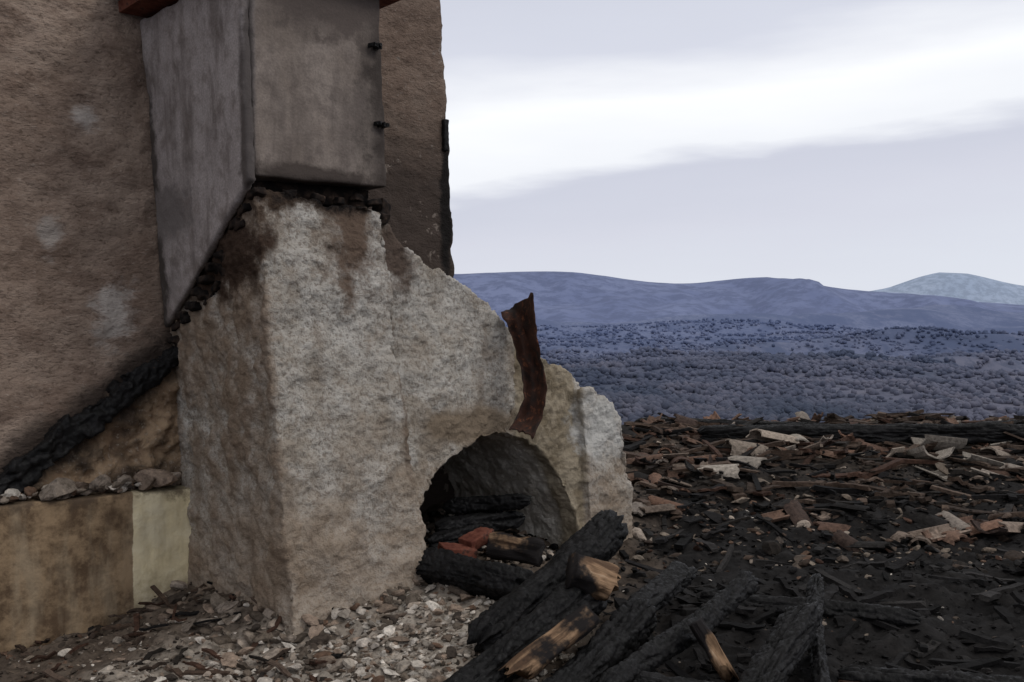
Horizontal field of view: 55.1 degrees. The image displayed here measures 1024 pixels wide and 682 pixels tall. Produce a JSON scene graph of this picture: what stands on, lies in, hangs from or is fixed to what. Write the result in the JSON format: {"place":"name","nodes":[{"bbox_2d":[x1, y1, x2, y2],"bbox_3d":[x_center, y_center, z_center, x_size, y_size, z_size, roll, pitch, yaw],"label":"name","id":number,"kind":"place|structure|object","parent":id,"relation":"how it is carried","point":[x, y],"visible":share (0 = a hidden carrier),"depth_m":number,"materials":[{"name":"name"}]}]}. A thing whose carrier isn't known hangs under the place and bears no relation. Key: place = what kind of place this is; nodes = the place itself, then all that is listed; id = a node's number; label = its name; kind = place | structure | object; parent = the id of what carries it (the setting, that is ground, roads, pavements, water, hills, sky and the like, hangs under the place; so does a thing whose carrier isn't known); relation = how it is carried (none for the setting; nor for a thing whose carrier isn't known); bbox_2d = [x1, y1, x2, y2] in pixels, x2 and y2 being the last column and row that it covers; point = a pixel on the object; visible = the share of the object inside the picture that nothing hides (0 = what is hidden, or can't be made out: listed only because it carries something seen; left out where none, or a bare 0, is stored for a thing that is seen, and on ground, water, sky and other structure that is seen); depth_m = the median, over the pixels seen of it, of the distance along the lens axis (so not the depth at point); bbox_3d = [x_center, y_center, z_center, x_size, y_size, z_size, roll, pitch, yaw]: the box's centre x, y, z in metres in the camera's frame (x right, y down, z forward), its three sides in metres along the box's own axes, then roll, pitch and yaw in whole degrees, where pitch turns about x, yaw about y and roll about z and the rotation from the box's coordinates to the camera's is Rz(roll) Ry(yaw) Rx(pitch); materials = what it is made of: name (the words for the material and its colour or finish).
{"place":"outdoors","nodes":[
{"label":"outdoors","id":0,"kind":"place"},
{"bbox_2d":[0,419,1023,681],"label":"debris ground","id":1,"kind":"structure","parent":0,"point":[900,641],"depth_m":4.99,"materials":[{"name":"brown wood"}]},
{"bbox_2d":[0,485,191,652],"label":"plastered plinth","id":2,"kind":"structure","parent":1,"relation":"on","point":[78,564],"depth_m":5.10,"materials":[{"name":"beige paint"}]},
{"bbox_2d":[0,468,181,502],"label":"ledge rubble","id":3,"kind":"object","parent":2,"relation":"on","point":[65,488],"visible":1,"depth_m":5.16,"materials":[{"name":"grey stone"}]},
{"bbox_2d":[16,344,181,500],"bbox_3d":[-3.447,0.985,4.327,4.296,1.954,0.295,0,0,-40],"label":"masonry","id":4,"kind":"object","parent":2,"relation":"on","point":[137,435],"visible":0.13,"depth_m":5.38,"materials":[{"name":"brown stone"}]},
{"bbox_2d":[0,0,454,511],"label":"stucco wall","id":5,"kind":"structure","parent":1,"relation":"on","point":[82,325],"depth_m":5.32,"materials":[{"name":"brown paint"}]},
{"bbox_2d":[0,345,178,504],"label":"burnt roof verge","id":6,"kind":"structure","parent":5,"relation":"attached to","point":[64,434],"depth_m":5.17,"materials":[{"name":"brown wood"}]},
{"bbox_2d":[441,119,448,150],"bbox_3d":[-0.463,-1.430,6.821,0.045,0.222,0.046,0,0,-40],"label":"iron bracket","id":7,"kind":"object","parent":5,"relation":"attached to","point":[445,135],"visible":1,"depth_m":6.80,"materials":[{"name":"black metal"}]},
{"bbox_2d":[0,579,623,681],"bbox_3d":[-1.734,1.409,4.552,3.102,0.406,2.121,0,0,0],"label":"stone rubble","id":8,"kind":"object","parent":1,"relation":"on","point":[219,604],"visible":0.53,"depth_m":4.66,"materials":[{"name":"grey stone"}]},
{"bbox_2d":[118,0,632,634],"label":"stone chimney","id":9,"kind":"object","parent":1,"relation":"on","point":[348,374],"visible":0.97,"depth_m":5.00,"materials":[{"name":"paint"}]},
{"bbox_2d":[501,292,546,438],"bbox_3d":[0.068,0.132,5.524,0.222,0.810,0.391,0,0,-8],"label":"rusty flashing strip","id":10,"kind":"object","parent":9,"relation":"attached to","point":[519,318],"visible":1,"depth_m":5.50,"materials":[{"name":"metal"}]},
{"bbox_2d":[426,523,483,547],"bbox_3d":[-0.294,1.099,5.570,0.118,0.103,0.488,0,5,41],"label":"charred log","id":11,"kind":"object","parent":1,"relation":"on","point":[452,535],"visible":0.51,"depth_m":5.47,"materials":[{"name":"brown wood"}]},
{"bbox_2d":[434,510,525,531],"bbox_3d":[-0.184,1.063,5.678,0.561,0.150,0.126,0,0,-22],"label":"charred log","id":12,"kind":"object","parent":11,"relation":"on","point":[501,521],"visible":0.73,"depth_m":5.65,"materials":[{"name":"brown wood"}]},
{"bbox_2d":[441,493,531,514],"bbox_3d":[-0.147,0.953,5.741,0.546,0.110,0.120,-7,-2,16],"label":"charred log","id":13,"kind":"object","parent":12,"relation":"on","point":[483,504],"visible":1,"depth_m":5.71,"materials":[{"name":"brown wood"}]},
{"bbox_2d":[415,547,532,599],"bbox_3d":[-0.205,1.171,4.910,0.816,0.179,0.224,4,-37,32],"label":"charred log","id":14,"kind":"object","parent":1,"relation":"on","point":[494,580],"visible":0.81,"depth_m":4.83,"materials":[{"name":"brown wood"}]},
{"bbox_2d":[422,508,558,566],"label":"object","id":15,"kind":"object","parent":1,"relation":"on","point":[482,549],"visible":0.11,"depth_m":6.17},
{"bbox_2d":[486,532,545,566],"bbox_3d":[0.031,1.142,5.387,0.312,0.165,0.180,8,-9,14],"label":"split timber block","id":16,"kind":"object","parent":1,"relation":"on","point":[507,546],"depth_m":5.32,"materials":[{"name":"brown wood"}]},
{"bbox_2d":[443,582,606,681],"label":"charred log","id":17,"kind":"object","parent":1,"relation":"on","point":[555,607],"visible":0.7,"depth_m":4.05,"materials":[{"name":"brown wood"}]},
{"bbox_2d":[498,604,599,679],"bbox_3d":[0.152,1.244,3.985,0.473,0.070,0.115,-30,44,-29],"label":"broken timber","id":18,"kind":"object","parent":17,"relation":"on","point":[533,659],"visible":1,"depth_m":3.97,"materials":[{"name":"brown wood"}]},
{"bbox_2d":[564,552,620,600],"bbox_3d":[0.358,1.036,4.301,0.226,0.172,0.115,24,-42,-17],"label":"broken timber","id":19,"kind":"object","parent":17,"relation":"on","point":[597,579],"visible":0.98,"depth_m":4.25,"materials":[{"name":"brown wood"}]},
{"bbox_2d":[466,509,628,652],"bbox_3d":[0.201,1.109,4.569,0.265,0.205,1.064,0,25,42],"label":"charred log","id":20,"kind":"object","parent":1,"relation":"on","point":[601,535],"visible":0.72,"depth_m":4.47,"materials":[{"name":"brown wood"}]},
{"bbox_2d":[542,598,656,681],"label":"charred log","id":21,"kind":"object","parent":1,"relation":"on","point":[625,630],"visible":0.91,"depth_m":4.11,"materials":[{"name":"brown wood"}]},
{"bbox_2d":[626,560,697,611],"bbox_3d":[0.681,1.211,4.649,0.191,0.102,0.837,21,18,23],"label":"charred log","id":22,"kind":"object","parent":21,"relation":"on","point":[662,589],"visible":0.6,"depth_m":4.72,"materials":[{"name":"brown wood"}]},
{"bbox_2d":[633,670,712,681],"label":"charred log","id":23,"kind":"object","parent":1,"relation":"on","point":[643,676],"visible":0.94,"depth_m":3.78,"materials":[{"name":"brown wood"}]},
{"bbox_2d":[599,571,758,681],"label":"charred log","id":24,"kind":"object","parent":1,"relation":"on","point":[656,651],"visible":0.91,"depth_m":4.09,"materials":[{"name":"brown wood"}]},
{"bbox_2d":[688,617,738,681],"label":"broken timber","id":25,"kind":"object","parent":1,"relation":"on","point":[704,635],"visible":0.99,"depth_m":3.98,"materials":[{"name":"brown wood"}]},
{"bbox_2d":[635,417,848,424],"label":"charred beam","id":26,"kind":"structure","parent":1,"relation":"on","point":[738,422],"depth_m":9.38,"materials":[{"name":"brown wood"}]},
{"bbox_2d":[527,435,1023,681],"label":"ash and cinders","id":27,"kind":"object","parent":1,"relation":"on","point":[964,663],"visible":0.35,"depth_m":5.24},
{"bbox_2d":[738,601,822,681],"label":"charred log","id":28,"kind":"object","parent":1,"relation":"on","point":[778,655],"visible":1,"depth_m":3.97,"materials":[{"name":"brown wood"}]},
{"bbox_2d":[698,590,921,625],"bbox_3d":[1.450,1.320,4.851,1.061,0.074,0.187,3,42,29],"label":"charred log","id":29,"kind":"object","parent":1,"relation":"on","point":[898,616],"visible":0.61,"depth_m":4.76,"materials":[{"name":"brown wood"}]},
{"bbox_2d":[805,573,830,681],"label":"charred log","id":30,"kind":"object","parent":1,"relation":"on","point":[818,659],"visible":0.79,"depth_m":4.16,"materials":[{"name":"brown wood"}]},
{"bbox_2d":[613,409,1023,573],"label":"roof tile debris","id":31,"kind":"object","parent":1,"relation":"on","point":[944,453],"visible":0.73,"depth_m":7.50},
{"bbox_2d":[697,422,1023,443],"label":"charred beam","id":32,"kind":"structure","parent":1,"relation":"on","point":[984,432],"depth_m":8.72,"materials":[{"name":"brown wood"}]},
{"bbox_2d":[837,664,1023,681],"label":"charred log","id":33,"kind":"object","parent":1,"relation":"on","point":[856,673],"visible":0.98,"depth_m":3.95,"materials":[{"name":"brown wood"}]},
{"bbox_2d":[959,419,1023,423],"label":"charred beam","id":34,"kind":"structure","parent":1,"relation":"on","point":[1016,421],"depth_m":9.29,"materials":[{"name":"brown wood"}]},
{"bbox_3d":[-0.281,1.220,5.301,0.209,0.071,0.108,6,-1,-11],"label":"brick","id":35,"kind":"object","parent":1,"relation":"on","visible":0},
{"bbox_2d":[437,542,477,558],"bbox_3d":[-0.301,1.155,5.381,0.213,0.071,0.108,10,7,-28],"label":"brick","id":36,"kind":"object","parent":35,"relation":"on","point":[462,549],"visible":0.56,"depth_m":5.36,"materials":[{"name":"red brick"}]},
{"bbox_2d":[458,527,493,548],"bbox_3d":[-0.199,1.110,5.500,0.105,0.071,0.210,7,16,37],"label":"brick","id":37,"kind":"object","parent":36,"relation":"on","point":[476,538],"visible":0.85,"depth_m":5.46,"materials":[{"name":"red brick"}]},
{"bbox_2d":[440,0,1023,290],"label":"sky","id":38,"kind":"structure","parent":0,"point":[864,145],"materials":[{"name":"white"}]},
{"bbox_2d":[453,271,1023,322],"bbox_3d":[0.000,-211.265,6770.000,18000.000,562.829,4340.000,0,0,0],"label":"hills","id":39,"kind":"structure","parent":0,"point":[570,297],"depth_m":6191.35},
{"bbox_2d":[497,305,1023,424],"bbox_3d":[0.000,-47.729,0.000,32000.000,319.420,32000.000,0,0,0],"label":"valley ground","id":40,"kind":"structure","parent":0,"point":[963,318],"depth_m":3104.62,"materials":[{"name":"blue plant"}]},
{"bbox_2d":[505,317,1023,424],"bbox_3d":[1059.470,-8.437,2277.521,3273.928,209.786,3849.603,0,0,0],"label":"forest","id":41,"kind":"object","parent":40,"relation":"on","point":[655,397],"visible":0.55,"depth_m":974.23,"materials":[{"name":"blue plant"}]},
{"bbox_2d":[873,272,1023,304],"bbox_3d":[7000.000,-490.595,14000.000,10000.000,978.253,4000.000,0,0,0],"label":"mountain","id":42,"kind":"structure","parent":0,"point":[976,288],"depth_m":13505.93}
]}

